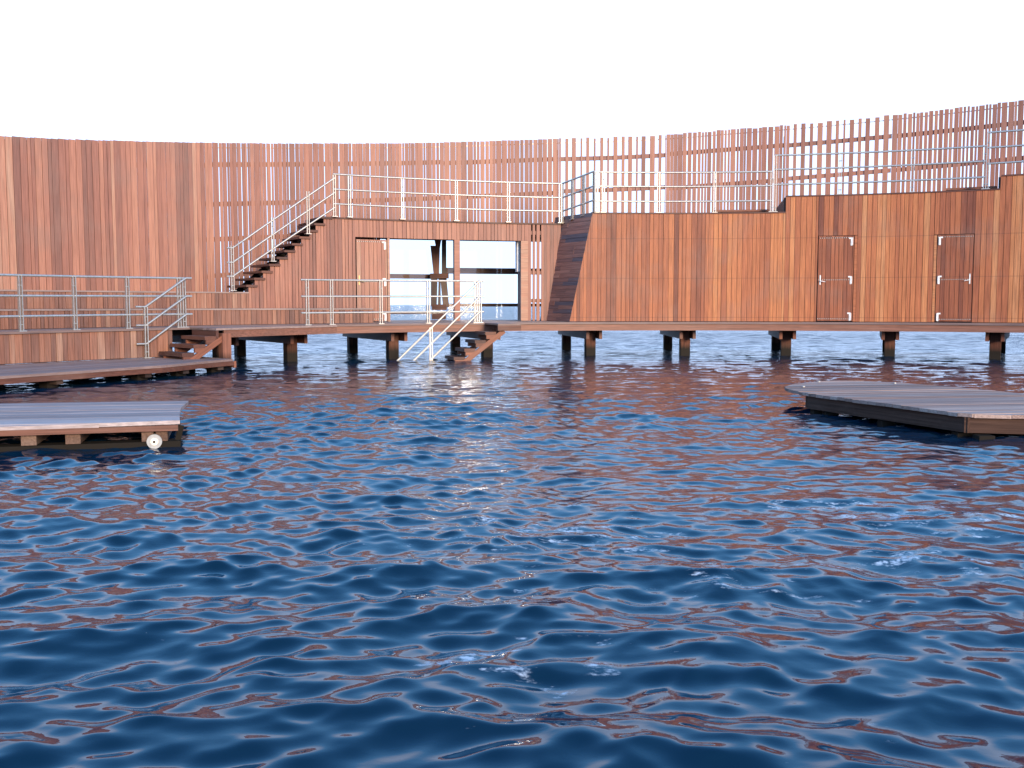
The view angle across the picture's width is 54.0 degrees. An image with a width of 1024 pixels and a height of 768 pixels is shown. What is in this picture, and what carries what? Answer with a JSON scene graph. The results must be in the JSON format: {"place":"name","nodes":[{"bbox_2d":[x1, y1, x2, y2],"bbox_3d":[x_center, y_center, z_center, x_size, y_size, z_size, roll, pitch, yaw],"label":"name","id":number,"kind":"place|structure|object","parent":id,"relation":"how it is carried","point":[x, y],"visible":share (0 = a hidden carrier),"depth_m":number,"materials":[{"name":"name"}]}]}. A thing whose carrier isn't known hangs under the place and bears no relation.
{"place":"outdoors","nodes":[
{"label":"outdoors","id":0,"kind":"place"},
{"bbox_2d":[0,305,1023,767],"bbox_3d":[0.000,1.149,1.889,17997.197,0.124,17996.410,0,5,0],"label":"water","id":1,"kind":"structure","parent":0,"point":[618,549],"depth_m":4.95,"materials":[{"name":"blue liquid"}]},
{"bbox_2d":[0,401,188,451],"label":"platform","id":2,"kind":"structure","parent":1,"relation":"in","point":[77,424],"depth_m":9.15,"materials":[{"name":"grey wood"}]},
{"bbox_2d":[0,357,235,387],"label":"deck","id":3,"kind":"structure","parent":1,"relation":"in","point":[49,374],"depth_m":17.20,"materials":[{"name":"brown wood"}]},
{"bbox_2d":[135,277,192,357],"bbox_3d":[-6.957,-1.339,20.133,1.180,1.611,0.120,-4,6,-44],"label":"railing","id":4,"kind":"object","parent":3,"relation":"on","point":[145,325],"visible":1,"depth_m":19.95,"materials":[{"name":"metal"}]},
{"bbox_2d":[159,335,221,359],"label":"wooden stairs","id":5,"kind":"structure","parent":3,"relation":"on","point":[193,341],"depth_m":19.72,"materials":[{"name":"brown wood"}]},
{"bbox_2d":[0,320,1023,369],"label":"boardwalk","id":6,"kind":"structure","parent":1,"relation":"in","point":[57,344],"depth_m":23.44,"materials":[{"name":"brown wood"}]},
{"bbox_2d":[0,274,186,331],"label":"railing","id":7,"kind":"object","parent":6,"relation":"on","point":[74,315],"visible":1,"depth_m":19.01,"materials":[{"name":"metal"}]},
{"bbox_2d":[0,289,373,329],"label":"stepped bench","id":8,"kind":"object","parent":6,"relation":"on","point":[219,308],"visible":0.89,"depth_m":22.01,"materials":[{"name":"brown wood"}]},
{"bbox_2d":[227,216,332,291],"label":"wooden stairs","id":9,"kind":"structure","parent":8,"relation":"on","point":[265,268],"depth_m":24.71,"materials":[{"name":"brown wood"}]},
{"bbox_2d":[227,177,334,290],"bbox_3d":[-5.500,-3.624,24.065,2.744,2.799,0.150,-3,5,-34],"label":"railing","id":10,"kind":"object","parent":9,"relation":"on","point":[271,223],"visible":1,"depth_m":23.96,"materials":[{"name":"metal"}]},
{"bbox_2d":[300,279,483,324],"bbox_3d":[-2.705,-1.900,23.243,4.435,1.038,0.272,-2,5,-26],"label":"railing","id":11,"kind":"object","parent":6,"relation":"on","point":[306,295],"visible":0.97,"depth_m":23.20,"materials":[{"name":"metal"}]},
{"bbox_2d":[248,217,560,321],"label":"bath house","id":12,"kind":"structure","parent":6,"relation":"on","point":[342,248],"depth_m":25.40,"materials":[{"name":"brown wood"}]},
{"bbox_2d":[356,239,386,320],"bbox_3d":[-3.528,-2.609,25.348,0.795,2.045,0.142,-2,5,-25],"label":"door","id":13,"kind":"structure","parent":12,"relation":"in","point":[371,255],"depth_m":25.33,"materials":[{"name":"brown wood"}]},
{"bbox_2d":[331,173,561,222],"bbox_3d":[-1.586,-4.728,25.788,6.131,1.060,0.388,-2,5,-19],"label":"railing","id":14,"kind":"object","parent":12,"relation":"on","point":[348,189],"visible":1,"depth_m":25.75,"materials":[{"name":"metal"}]},
{"bbox_2d":[396,280,479,360],"bbox_3d":[-1.847,-1.261,23.707,2.296,2.374,0.120,-1,5,-18],"label":"railing","id":15,"kind":"object","parent":6,"relation":"on","point":[446,328],"visible":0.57,"depth_m":23.75,"materials":[{"name":"metal"}]},
{"bbox_2d":[430,239,448,318],"bbox_3d":[-2.054,-2.974,28.508,0.525,2.272,0.275,0,5,0],"label":"trestle","id":16,"kind":"object","parent":6,"relation":"on","point":[436,274],"visible":0.94,"depth_m":28.45,"materials":[{"name":"brown wood"}]},
{"bbox_2d":[445,328,504,360],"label":"wooden stairs","id":17,"kind":"structure","parent":6,"relation":"attached to","point":[482,343],"depth_m":23.19,"materials":[{"name":"brown wood"}]},
{"bbox_2d":[0,100,1023,319],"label":"slatted wall","id":18,"kind":"structure","parent":6,"relation":"on","point":[75,207],"depth_m":27.01,"materials":[{"name":"wood"}]},
{"bbox_2d":[540,174,1023,322],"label":"bath house","id":19,"kind":"structure","parent":6,"relation":"on","point":[945,256],"depth_m":25.43,"materials":[{"name":"brown wood"}]},
{"bbox_2d":[559,171,597,223],"bbox_3d":[1.712,-4.845,26.132,0.119,1.261,1.402,-3,6,-37],"label":"railing","id":20,"kind":"object","parent":19,"relation":"on","point":[593,200],"visible":1,"depth_m":25.96,"materials":[{"name":"metal"}]},
{"bbox_2d":[595,171,773,212],"bbox_3d":[4.377,-4.900,25.655,4.596,1.041,0.271,0,5,1],"label":"railing","id":21,"kind":"object","parent":19,"relation":"on","point":[657,187],"visible":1,"depth_m":25.66,"materials":[{"name":"metal"}]},
{"bbox_2d":[712,209,769,211],"bbox_3d":[6.005,-4.487,26.404,1.501,0.099,0.915,1,5,7],"label":"roof step","id":22,"kind":"object","parent":19,"relation":"on","point":[762,210],"visible":0.3,"depth_m":25.95,"materials":[{"name":"brown wood"}]},
{"bbox_2d":[817,236,853,320],"bbox_3d":[8.142,-2.656,25.312,0.846,2.127,0.143,1,5,15],"label":"door","id":23,"kind":"structure","parent":19,"relation":"in","point":[835,253],"depth_m":25.32,"materials":[{"name":"brown wood"}]},
{"bbox_2d":[773,145,987,211],"bbox_3d":[9.010,-5.037,24.835,5.014,1.443,0.294,1,5,18],"label":"railing","id":24,"kind":"object","parent":19,"relation":"on","point":[911,165],"visible":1,"depth_m":24.88,"materials":[{"name":"metal"}]},
{"bbox_2d":[935,234,973,321],"bbox_3d":[10.731,-2.570,24.395,0.802,2.099,0.143,2,5,24],"label":"door","id":25,"kind":"structure","parent":19,"relation":"in","point":[954,275],"depth_m":24.40,"materials":[{"name":"brown wood"}]},
{"bbox_2d":[946,186,996,190],"bbox_3d":[11.349,-4.767,24.837,1.184,0.099,0.908,2,5,25],"label":"roof step","id":26,"kind":"object","parent":19,"relation":"on","point":[971,188],"visible":0.24,"depth_m":24.47,"materials":[{"name":"brown wood"}]},
{"bbox_2d":[985,129,1023,188],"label":"railing","id":27,"kind":"object","parent":19,"relation":"on","point":[989,147],"visible":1,"depth_m":23.82,"materials":[{"name":"metal"}]},
{"bbox_2d":[784,380,1023,440],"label":"platform","id":28,"kind":"structure","parent":1,"relation":"in","point":[962,412],"depth_m":11.02,"materials":[{"name":"grey wood"}]},
{"bbox_2d":[0,0,1023,304],"label":"sky","id":29,"kind":"structure","parent":0,"point":[207,71],"materials":[{"name":"white"}]}
]}

